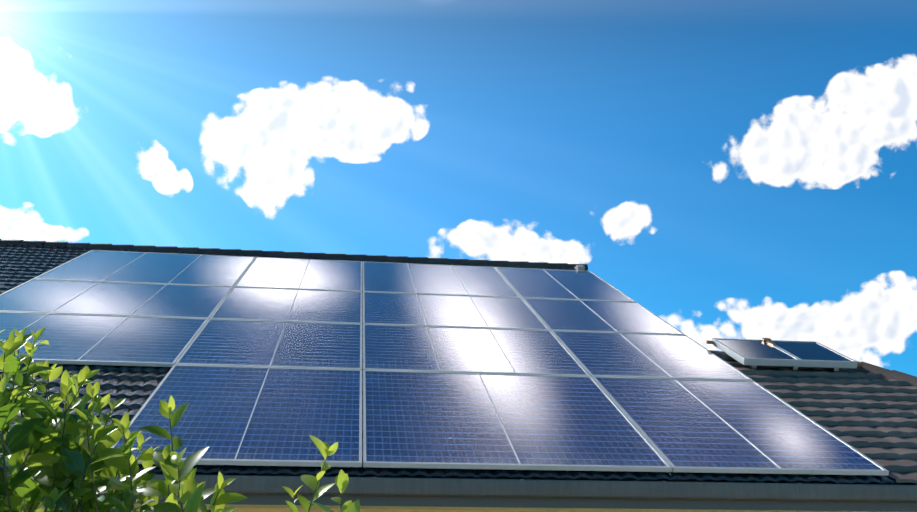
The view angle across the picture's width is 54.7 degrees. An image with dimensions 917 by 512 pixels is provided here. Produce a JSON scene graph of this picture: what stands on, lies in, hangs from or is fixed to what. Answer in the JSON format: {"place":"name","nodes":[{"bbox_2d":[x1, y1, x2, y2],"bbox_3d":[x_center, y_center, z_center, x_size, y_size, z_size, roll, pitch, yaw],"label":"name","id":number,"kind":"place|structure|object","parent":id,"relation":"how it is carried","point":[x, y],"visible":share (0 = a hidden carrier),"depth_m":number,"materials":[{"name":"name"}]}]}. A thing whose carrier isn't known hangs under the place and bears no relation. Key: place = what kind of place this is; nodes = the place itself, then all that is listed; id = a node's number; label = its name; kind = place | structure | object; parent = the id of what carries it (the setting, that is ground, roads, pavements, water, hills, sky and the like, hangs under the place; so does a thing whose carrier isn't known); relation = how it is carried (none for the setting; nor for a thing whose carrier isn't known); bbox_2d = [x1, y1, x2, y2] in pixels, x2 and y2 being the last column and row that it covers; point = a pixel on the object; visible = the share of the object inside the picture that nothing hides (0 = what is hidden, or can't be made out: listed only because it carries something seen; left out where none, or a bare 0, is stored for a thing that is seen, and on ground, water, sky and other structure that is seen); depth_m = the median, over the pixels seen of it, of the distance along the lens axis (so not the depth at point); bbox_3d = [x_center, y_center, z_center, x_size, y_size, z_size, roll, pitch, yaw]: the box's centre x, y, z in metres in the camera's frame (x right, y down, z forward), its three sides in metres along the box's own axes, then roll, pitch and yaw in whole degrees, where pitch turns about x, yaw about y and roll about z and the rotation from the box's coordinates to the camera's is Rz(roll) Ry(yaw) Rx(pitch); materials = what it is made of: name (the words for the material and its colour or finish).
{"place":"outdoors","nodes":[
{"label":"outdoors","id":0,"kind":"place"},
{"bbox_2d":[0,327,359,511],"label":"shrub","id":1,"kind":"object","parent":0,"point":[79,465],"visible":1,"depth_m":2.46,"materials":[{"name":"green plant"}]},
{"bbox_2d":[22,507,594,511],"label":"house walls","id":2,"kind":"structure","parent":0,"point":[299,510],"depth_m":7.63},
{"bbox_3d":[-1.699,3.492,18.901,21.000,5.759,16.080,2,-21,-7],"label":"roof","id":3,"kind":"object","parent":2,"relation":"on","visible":0},
{"bbox_2d":[0,239,587,270],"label":"ridge cap","id":4,"kind":"object","parent":3,"relation":"on","point":[274,253],"visible":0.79,"depth_m":17.80,"materials":[{"name":"black metal"}]},
{"bbox_2d":[0,250,888,475],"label":"pv frames","id":5,"kind":"object","parent":3,"relation":"on","point":[670,467],"visible":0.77,"depth_m":9.67,"materials":[{"name":"silver metal"}]},
{"bbox_2d":[0,250,882,469],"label":"solar panels","id":6,"kind":"object","parent":5,"relation":"in","point":[432,417],"visible":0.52,"depth_m":10.17,"materials":[{"name":"blue glass"}]},
{"bbox_2d":[6,472,916,501],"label":"eave gutter","id":7,"kind":"object","parent":3,"relation":"attached to","point":[421,487],"visible":0.77,"depth_m":7.29,"materials":[{"name":"paint"}]},
{"bbox_2d":[13,493,916,511],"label":"fascia and soffit","id":8,"kind":"structure","parent":3,"relation":"attached to","point":[487,503],"depth_m":7.43,"materials":[{"name":"paint"}]},
{"bbox_2d":[706,338,862,370],"bbox_3d":[4.256,1.268,11.676,1.700,0.614,0.943,2,-21,-7],"label":"solar hot water collector","id":9,"kind":"object","parent":3,"relation":"on","point":[753,354],"visible":1,"depth_m":11.47,"materials":[{"name":"glass"}]},
{"bbox_2d":[707,350,916,386],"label":"ridge cap","id":10,"kind":"object","parent":3,"relation":"on","point":[911,380],"visible":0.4,"depth_m":11.29,"materials":[{"name":"tile"}]},
{"bbox_2d":[0,244,893,483],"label":"roof tiles","id":11,"kind":"object","parent":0,"point":[135,386],"visible":0.12,"depth_m":8.64,"materials":[{"name":"grey tile"}]},
{"bbox_2d":[0,469,916,484],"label":"roof eave","id":12,"kind":"object","parent":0,"point":[579,478],"depth_m":7.42,"materials":[{"name":"black metal"}]},
{"bbox_2d":[0,0,916,376],"label":"sky","id":13,"kind":"structure","parent":0,"point":[734,169],"materials":[{"name":"blue"}]},
{"bbox_2d":[574,265,584,270],"bbox_3d":[2.460,0.275,18.209,0.140,0.371,0.613,2,-21,-7],"label":"roof isolator box","id":14,"kind":"object","parent":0,"point":[580,267],"visible":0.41,"depth_m":17.97,"materials":[{"name":"white plastic"}]},
{"bbox_2d":[724,360,916,483],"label":"roof tiles","id":15,"kind":"object","parent":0,"point":[872,416],"visible":0.71,"depth_m":9.89,"materials":[{"name":"grey tile"}]}
]}

